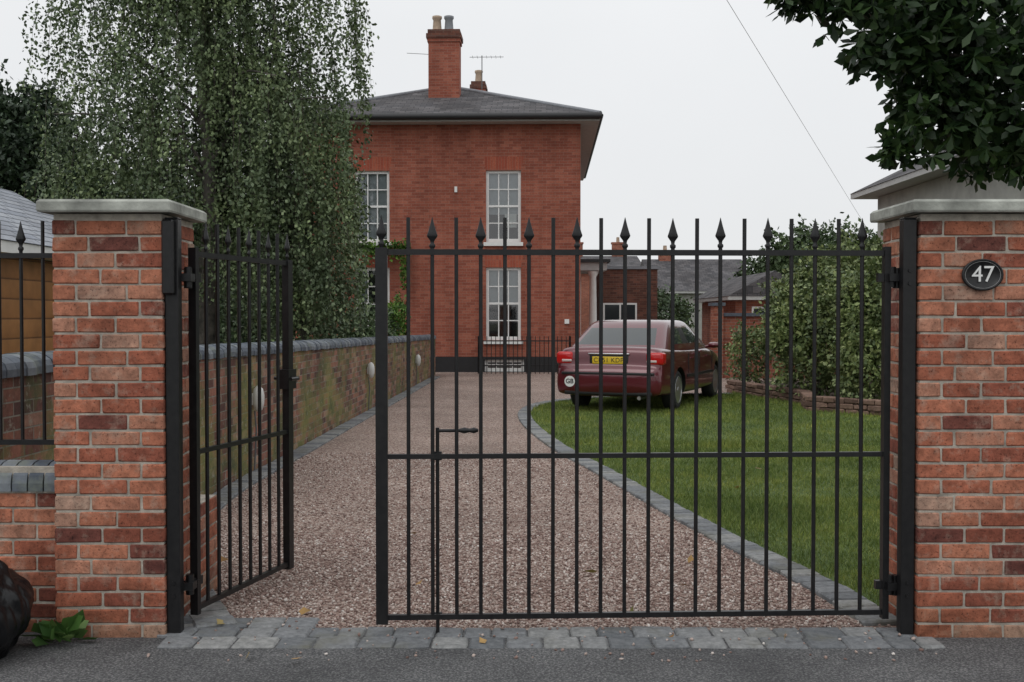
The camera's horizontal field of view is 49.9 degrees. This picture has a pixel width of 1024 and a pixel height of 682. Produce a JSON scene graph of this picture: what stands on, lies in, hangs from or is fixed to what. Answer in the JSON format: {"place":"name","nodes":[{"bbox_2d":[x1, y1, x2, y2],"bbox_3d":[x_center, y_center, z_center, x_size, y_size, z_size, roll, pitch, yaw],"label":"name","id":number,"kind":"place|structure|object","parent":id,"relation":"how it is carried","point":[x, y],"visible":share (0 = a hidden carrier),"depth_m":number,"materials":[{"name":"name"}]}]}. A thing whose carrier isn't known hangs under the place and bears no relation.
{"place":"outdoors","nodes":[
{"label":"outdoors","id":0,"kind":"place"},
{"bbox_2d":[0,630,1023,681],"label":"pavement","id":1,"kind":"structure","parent":0,"point":[25,659],"depth_m":4.72,"materials":[{"name":"grey asphalt"}]},
{"bbox_2d":[0,560,33,658],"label":"bin bag","id":2,"kind":"object","parent":1,"relation":"on","point":[16,596],"visible":1,"depth_m":4.77,"materials":[{"name":"black plastic"}]},
{"bbox_2d":[0,493,56,631],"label":"bricks","id":3,"kind":"object","parent":1,"relation":"on","point":[41,547],"visible":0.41,"depth_m":5.19,"materials":[{"name":"red brick"}]},
{"bbox_2d":[21,609,97,646],"bbox_3d":[-2.048,1.299,4.986,0.330,0.158,0.259,0,1,0],"label":"dock weed","id":4,"kind":"object","parent":1,"relation":"on","point":[71,627],"visible":0.99,"depth_m":4.98,"materials":[{"name":"green plant"}]},
{"bbox_2d":[157,617,945,648],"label":"threshold setts","id":5,"kind":"structure","parent":1,"relation":"on","point":[262,629],"depth_m":5.07,"materials":[{"name":"grey stone"}]},
{"bbox_2d":[161,217,196,632],"bbox_3d":[-1.560,0.405,5.158,0.092,1.957,0.186,1,2,37],"label":"gate post","id":6,"kind":"object","parent":5,"relation":"on","point":[173,276],"visible":0.94,"depth_m":5.12,"materials":[{"name":"black metal"}]},
{"bbox_2d":[182,222,299,614],"bbox_3d":[-1.393,0.353,5.754,0.153,1.901,1.164,0,1,15],"label":"open gate leaf","id":7,"kind":"object","parent":6,"relation":"attached to","point":[286,378],"visible":0.97,"depth_m":5.69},
{"bbox_2d":[886,217,916,634],"bbox_3d":[1.821,0.405,5.167,0.107,1.957,0.126,0,1,0],"label":"gate post","id":8,"kind":"object","parent":5,"relation":"on","point":[906,278],"visible":0.97,"depth_m":5.12,"materials":[{"name":"black metal"}]},
{"bbox_2d":[375,215,898,633],"bbox_3d":[0.610,0.394,5.170,2.486,1.956,0.067,0,1,-2],"label":"iron gate wide","id":9,"kind":"object","parent":8,"relation":"attached to","point":[383,615],"visible":0.98,"depth_m":5.15,"materials":[{"name":"black metal"}]},
{"bbox_2d":[0,0,1023,269],"label":"sky","id":10,"kind":"structure","parent":0,"point":[695,123],"materials":[{"name":"white"}]},
{"bbox_2d":[214,372,895,629],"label":"gravel drive","id":11,"kind":"structure","parent":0,"point":[359,438],"depth_m":8.69,"materials":[{"name":"brown gravel"}]},
{"bbox_2d":[52,220,193,637],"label":"bricks","id":12,"kind":"object","parent":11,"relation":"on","point":[148,308],"visible":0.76,"depth_m":5.09,"materials":[{"name":"red brick"}]},
{"bbox_2d":[184,376,439,629],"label":"drive edging setts","id":13,"kind":"structure","parent":11,"relation":"on","point":[209,615],"depth_m":10.21,"materials":[{"name":"grey stone"}]},
{"bbox_2d":[200,495,216,597],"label":"wing wall","id":14,"kind":"structure","parent":13,"relation":"on","point":[213,536],"depth_m":5.93,"materials":[{"name":"brick"}]},
{"bbox_2d":[294,124,580,371],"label":"walls","id":15,"kind":"structure","parent":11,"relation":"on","point":[431,166],"depth_m":29.33,"materials":[{"name":"brick"}]},
{"bbox_2d":[352,238,410,312],"bbox_3d":[-3.451,-1.746,29.121,1.689,2.098,0.345,0,1,0],"label":"climbing ivy","id":16,"kind":"object","parent":15,"relation":"attached to","point":[395,245],"visible":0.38,"depth_m":29.09,"materials":[{"name":"green plant"}]},
{"bbox_2d":[358,174,517,334],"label":"blinds","id":17,"kind":"object","parent":15,"relation":"attached to","point":[493,200],"visible":0.64,"depth_m":29.54,"materials":[{"name":"white fabric"}]},
{"bbox_2d":[353,157,522,267],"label":"brick arches","id":18,"kind":"structure","parent":15,"relation":"attached to","point":[491,163],"depth_m":29.32,"materials":[{"name":"red brick"}]},
{"bbox_2d":[355,171,523,371],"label":"sash windows","id":19,"kind":"structure","parent":15,"relation":"attached to","point":[499,242],"depth_m":29.42,"materials":[{"name":"white paint"}]},
{"bbox_2d":[505,214,516,227],"bbox_3d":[-0.034,-3.219,29.456,0.320,0.370,0.006,0,1,2],"label":"window notice","id":20,"kind":"object","parent":19,"relation":"attached to","point":[512,218],"depth_m":29.45,"materials":[{"name":"white paper"}]},
{"bbox_2d":[369,215,520,367],"bbox_3d":[-1.983,-2.440,30.178,7.040,6.520,0.990,0,1,2],"label":"interior","id":21,"kind":"object","parent":15,"relation":"attached to","point":[493,309],"depth_m":30.56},
{"bbox_2d":[298,119,599,180],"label":"soffit","id":22,"kind":"structure","parent":15,"relation":"on","point":[589,127],"depth_m":29.14,"materials":[{"name":"paint"}]},
{"bbox_2d":[299,90,586,113],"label":"slate roof","id":23,"kind":"structure","parent":22,"relation":"on","point":[464,102],"depth_m":30.06,"materials":[{"name":"grey stone"}]},
{"bbox_2d":[426,29,462,97],"bbox_3d":[-1.926,-7.583,31.566,1.000,2.540,0.740,0,1,2],"label":"chimney stack","id":24,"kind":"object","parent":23,"relation":"on","point":[444,62],"visible":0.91,"depth_m":31.25,"materials":[{"name":"brick"}]},
{"bbox_2d":[432,15,453,28],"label":"chimney stack pots","id":25,"kind":"object","parent":24,"relation":"on","point":[437,19],"visible":0.79,"depth_m":31.43,"materials":[{"name":"beige ceramic"}]},
{"bbox_2d":[294,87,601,111],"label":"ridge tiles","id":26,"kind":"object","parent":23,"relation":"on","point":[500,95],"visible":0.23,"depth_m":31.04,"materials":[{"name":"grey tile"}]},
{"bbox_2d":[409,53,500,76],"bbox_3d":[-1.793,-8.337,33.733,1.009,1.750,5.137,1,1,26],"label":"tv aerial","id":27,"kind":"object","parent":23,"relation":"on","point":[472,56],"visible":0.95,"depth_m":35.70,"materials":[{"name":"grey metal"}]},
{"bbox_2d":[470,81,487,90],"bbox_3d":[-1.149,-7.736,38.133,0.570,2.350,0.920,0,1,2],"label":"chimney stack","id":28,"kind":"object","parent":23,"relation":"on","point":[479,85],"visible":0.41,"depth_m":37.68,"materials":[{"name":"brick"}]},
{"bbox_2d":[475,70,482,80],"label":"chimney stack pots","id":29,"kind":"object","parent":28,"relation":"on","point":[478,77],"visible":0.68,"depth_m":37.99,"materials":[{"name":"beige ceramic"}]},
{"bbox_2d":[314,112,602,178],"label":"gutters","id":30,"kind":"object","parent":22,"relation":"on","point":[485,116],"visible":0.71,"depth_m":28.67,"materials":[{"name":"black plastic"}]},
{"bbox_2d":[454,186,568,323],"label":"wall fittings","id":31,"kind":"object","parent":15,"relation":"attached to","point":[566,320],"depth_m":29.25,"materials":[{"name":"white paint"}]},
{"bbox_2d":[478,336,570,373],"bbox_3d":[0.320,0.360,28.892,2.419,0.980,0.683,0,1,0],"label":"lightwell railing","id":32,"kind":"object","parent":11,"relation":"on","point":[535,340],"visible":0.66,"depth_m":28.56,"materials":[{"name":"black metal"}]},
{"bbox_2d":[217,467,865,658],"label":"fallen leaves","id":33,"kind":"object","parent":11,"relation":"on","point":[690,558],"visible":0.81,"depth_m":5.50,"materials":[{"name":"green plant"}]},
{"bbox_2d":[147,452,936,661],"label":"gravel stones","id":34,"kind":"object","parent":11,"relation":"on","point":[728,585],"visible":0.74,"depth_m":6.52,"materials":[{"name":"gravel"}]},
{"bbox_2d":[596,266,659,320],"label":"brick outbuilding","id":35,"kind":"structure","parent":11,"relation":"on","point":[613,292],"depth_m":37.47,"materials":[{"name":"red brick"}]},
{"bbox_2d":[580,256,640,265],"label":"roof","id":36,"kind":"structure","parent":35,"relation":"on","point":[631,261],"depth_m":73.09,"materials":[{"name":"stone"}]},
{"bbox_2d":[580,237,622,256],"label":"chimney","id":37,"kind":"object","parent":36,"relation":"on","point":[617,245],"visible":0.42,"depth_m":74.63,"materials":[{"name":"brick"}]},
{"bbox_2d":[603,303,636,319],"bbox_3d":[3.675,-0.869,37.467,1.150,0.850,0.044,0,1,0],"label":"window","id":38,"kind":"structure","parent":35,"relation":"in","point":[611,311],"depth_m":37.44,"materials":[{"name":"white paint"}]},
{"bbox_2d":[657,284,700,327],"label":"distant garden tree","id":39,"kind":"object","parent":11,"relation":"on","point":[664,304],"visible":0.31,"depth_m":45.47,"materials":[{"name":"green plant"}]},
{"bbox_2d":[518,393,895,625],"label":"lawn edging setts","id":40,"kind":"structure","parent":11,"relation":"on","point":[824,586],"depth_m":7.24,"materials":[{"name":"grey stone"}]},
{"bbox_2d":[723,313,834,377],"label":"garden brick wall","id":41,"kind":"structure","parent":11,"relation":"on","point":[730,320],"depth_m":26.60,"materials":[{"name":"red brick"}]},
{"bbox_2d":[581,274,589,334],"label":"walls","id":42,"kind":"structure","parent":0,"point":[585,280],"depth_m":69.96,"materials":[{"name":"brick"}]},
{"bbox_2d":[580,259,609,335],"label":"side portico","id":43,"kind":"structure","parent":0,"point":[590,267],"depth_m":34.87,"materials":[{"name":"paint"}]},
{"bbox_2d":[658,294,701,340],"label":"walls","id":44,"kind":"structure","parent":0,"point":[687,296],"depth_m":57.98,"materials":[{"name":"white paint"}]},
{"bbox_2d":[665,291,706,293],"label":"fascia","id":45,"kind":"structure","parent":44,"relation":"on","point":[687,292],"depth_m":57.68,"materials":[{"name":"paint"}]},
{"bbox_2d":[640,259,746,290],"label":"roof","id":46,"kind":"structure","parent":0,"point":[685,274],"depth_m":60.07,"materials":[{"name":"tile"}]},
{"bbox_2d":[658,245,670,260],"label":"chimney","id":47,"kind":"object","parent":46,"relation":"on","point":[664,258],"visible":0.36,"depth_m":61.66,"materials":[{"name":"brick"}]},
{"bbox_2d":[531,391,880,605],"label":"lawn","id":48,"kind":"structure","parent":0,"point":[821,558],"depth_m":10.58,"materials":[{"name":"green plant"}]},
{"bbox_2d":[557,319,717,408],"bbox_3d":[2.346,0.340,18.985,2.200,1.429,4.708,1,1,22],"label":"parked car","id":49,"kind":"object","parent":48,"relation":"on","point":[684,352],"visible":0.8,"depth_m":17.16,"materials":[{"name":"red paint"}]},
{"bbox_2d":[764,0,1023,192],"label":"horse chestnut tree","id":50,"kind":"object","parent":48,"relation":"on","point":[974,113],"visible":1,"depth_m":7.82,"materials":[{"name":"green plant"}]},
{"bbox_2d":[708,302,725,377],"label":"garden wall pier","id":51,"kind":"structure","parent":0,"point":[714,324],"depth_m":26.50,"materials":[{"name":"red brick"}]},
{"bbox_2d":[727,1,866,227],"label":"overhead cable","id":52,"kind":"object","parent":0,"point":[788,100],"visible":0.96,"depth_m":24.59,"materials":[{"name":"metal"}]},
{"bbox_2d":[754,381,878,398],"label":"flower bed soil","id":53,"kind":"structure","parent":0,"point":[831,393],"depth_m":23.36,"materials":[{"name":"brown soil"}]},
{"bbox_2d":[723,318,774,383],"bbox_3d":[4.871,0.289,22.605,1.152,1.517,1.071,0,1,0],"label":"garden shrub","id":54,"kind":"object","parent":53,"relation":"on","point":[751,338],"visible":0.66,"depth_m":22.48,"materials":[{"name":"green plant"}]},
{"bbox_2d":[725,380,880,415],"bbox_3d":[5.728,0.973,17.931,2.544,0.260,7.826,-1,2,-38],"label":"raised bed edging","id":55,"kind":"object","parent":53,"relation":"on","point":[871,406],"visible":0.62,"depth_m":17.28,"materials":[{"name":"stone"}]},
{"bbox_2d":[752,260,880,398],"bbox_3d":[5.483,-0.155,19.161,2.606,2.555,2.177,1,1,22],"label":"garden shrub","id":56,"kind":"object","parent":53,"relation":"on","point":[779,328],"visible":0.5,"depth_m":18.94,"materials":[{"name":"green plant"}]},
{"bbox_2d":[756,226,884,388],"bbox_3d":[7.015,-0.686,22.706,4.058,3.453,2.874,0,1,0],"label":"shrub","id":57,"kind":"object","parent":53,"relation":"on","point":[804,276],"visible":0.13,"depth_m":22.43,"materials":[{"name":"green plant"}]},
{"bbox_2d":[809,242,884,399],"bbox_3d":[6.205,-0.310,18.213,2.633,2.915,2.541,0,1,0],"label":"garden shrub","id":58,"kind":"object","parent":53,"relation":"on","point":[849,356],"visible":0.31,"depth_m":17.80,"materials":[{"name":"green plant"}]},
{"label":"ground","id":59,"kind":"structure","parent":0,"visible":0},
{"bbox_2d":[0,188,54,353],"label":"timber cabin","id":60,"kind":"object","parent":59,"relation":"on","point":[15,209],"visible":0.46,"depth_m":12.00,"materials":[{"name":"brown wood"}]},
{"bbox_2d":[0,493,55,622],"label":"mortar joints","id":61,"kind":"object","parent":59,"relation":"on","point":[37,524],"depth_m":5.20,"materials":[{"name":"grey concrete"}]},
{"bbox_2d":[0,465,54,492],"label":"coping mortar","id":62,"kind":"object","parent":61,"relation":"on","point":[27,469],"depth_m":5.18,"materials":[{"name":"grey concrete"}]},
{"bbox_2d":[0,460,55,491],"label":"blue coping","id":63,"kind":"object","parent":62,"relation":"on","point":[21,482],"visible":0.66,"depth_m":5.17,"materials":[{"name":"brick"}]},
{"bbox_2d":[0,221,54,444],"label":"iron railing","id":64,"kind":"object","parent":63,"relation":"on","point":[20,240],"visible":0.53,"depth_m":5.28,"materials":[{"name":"black metal"}]},
{"bbox_2d":[0,59,122,202],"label":"dark conifer tree","id":65,"kind":"object","parent":59,"relation":"on","point":[19,137],"visible":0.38,"depth_m":27.94,"materials":[{"name":"green plant"}]},
{"bbox_2d":[54,214,192,636],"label":"mortar joints","id":66,"kind":"object","parent":59,"relation":"on","point":[116,217],"visible":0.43,"depth_m":5.10,"materials":[{"name":"grey concrete"}]},
{"bbox_2d":[36,199,206,222],"bbox_3d":[-1.865,-0.632,5.322,0.610,0.070,0.610,0,1,0],"label":"cap stone","id":67,"kind":"object","parent":66,"relation":"on","point":[168,207],"visible":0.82,"depth_m":5.02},
{"bbox_2d":[95,117,274,340],"bbox_3d":[-8.938,-2.892,30.441,6.016,7.620,5.241,0,1,0],"label":"dark conifer tree","id":68,"kind":"object","parent":59,"relation":"on","point":[182,185],"depth_m":29.65,"materials":[{"name":"green plant"}]},
{"bbox_2d":[14,0,379,344],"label":"weeping birch tree","id":69,"kind":"object","parent":59,"relation":"on","point":[250,93],"visible":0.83,"depth_m":16.50,"materials":[{"name":"green plant"}]},
{"bbox_2d":[0,339,434,494],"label":"brickwork","id":70,"kind":"object","parent":59,"relation":"on","point":[331,391],"visible":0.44,"depth_m":11.27,"materials":[{"name":"brick"}]},
{"bbox_2d":[2,334,435,378],"bbox_3d":[-2.400,0.012,16.652,0.282,0.387,22.652,0,1,2],"label":"blue coping","id":71,"kind":"object","parent":70,"relation":"on","point":[11,364],"visible":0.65,"depth_m":9.95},
{"bbox_2d":[252,386,263,470],"bbox_3d":[-2.411,0.830,10.471,0.116,0.810,0.113,0,1,0],"label":"wall light","id":72,"kind":"object","parent":70,"relation":"attached to","point":[255,398],"visible":0.69,"depth_m":10.44,"materials":[{"name":"white glass"}]},
{"bbox_2d":[367,362,374,409],"bbox_3d":[-2.208,0.707,17.240,0.116,0.751,0.113,0,1,0],"label":"wall light","id":73,"kind":"object","parent":70,"relation":"attached to","point":[370,370],"visible":1,"depth_m":17.20,"materials":[{"name":"white glass"}]},
{"bbox_2d":[415,354,420,384],"bbox_3d":[-2.016,0.613,23.640,0.116,0.651,0.113,0,1,0],"label":"wall light","id":74,"kind":"object","parent":70,"relation":"attached to","point":[418,360],"visible":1,"depth_m":23.60,"materials":[{"name":"white glass"}]},
{"bbox_2d":[220,275,400,343],"bbox_3d":[-7.257,-0.570,23.121,10.600,3.291,4.011,0,1,-15],"label":"garden hedge","id":75,"kind":"object","parent":59,"relation":"on","point":[367,332],"visible":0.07,"depth_m":23.00,"materials":[{"name":"green plant"}]},
{"bbox_2d":[369,291,410,335],"bbox_3d":[-2.935,-0.132,26.625,1.109,2.177,1.052,-1,2,-40],"label":"rose bush","id":76,"kind":"object","parent":59,"relation":"on","point":[398,306],"visible":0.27,"depth_m":26.43,"materials":[{"name":"green plant"}]},
{"bbox_2d":[693,271,801,348],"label":"brick garage","id":77,"kind":"structure","parent":59,"relation":"on","point":[732,293],"depth_m":34.60,"materials":[{"name":"brick"}]},
{"bbox_2d":[752,306,764,312],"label":"windows","id":78,"kind":"structure","parent":77,"relation":"in","point":[753,307],"depth_m":33.96,"materials":[{"name":"white paint"}]},
{"bbox_2d":[727,212,876,281],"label":"distant garden tree","id":79,"kind":"object","parent":59,"relation":"on","point":[777,263],"visible":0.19,"depth_m":47.34,"materials":[{"name":"green plant"}]},
{"bbox_2d":[877,163,1023,367],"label":"walls","id":80,"kind":"structure","parent":59,"relation":"on","point":[944,187],"depth_m":21.31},
{"bbox_2d":[851,122,1009,193],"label":"roof","id":81,"kind":"structure","parent":80,"relation":"on","point":[899,173],"depth_m":24.08,"materials":[{"name":"stone"}]},
{"bbox_2d":[851,156,958,198],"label":"fascia","id":82,"kind":"structure","parent":81,"relation":"attached to","point":[917,177],"depth_m":22.99,"materials":[{"name":"paint"}]},
{"bbox_2d":[883,220,1023,637],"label":"bricks","id":83,"kind":"object","parent":59,"relation":"on","point":[993,535],"visible":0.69,"depth_m":5.09,"materials":[{"name":"red brick"}]},
{"bbox_2d":[961,259,1003,290],"bbox_3d":[2.163,-0.304,5.058,0.194,0.147,0.012,0,1,0],"label":"house number sign","id":84,"kind":"object","parent":83,"relation":"attached to","point":[982,274],"visible":1,"depth_m":5.06,"materials":[{"name":"black metal"}]},
{"bbox_2d":[885,214,1023,636],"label":"mortar joints","id":85,"kind":"object","parent":59,"relation":"on","point":[943,218],"visible":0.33,"depth_m":5.10,"materials":[{"name":"grey concrete"}]},
{"bbox_2d":[870,199,1023,222],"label":"cap stone","id":86,"kind":"object","parent":85,"relation":"on","point":[946,206],"visible":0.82,"depth_m":5.02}
]}

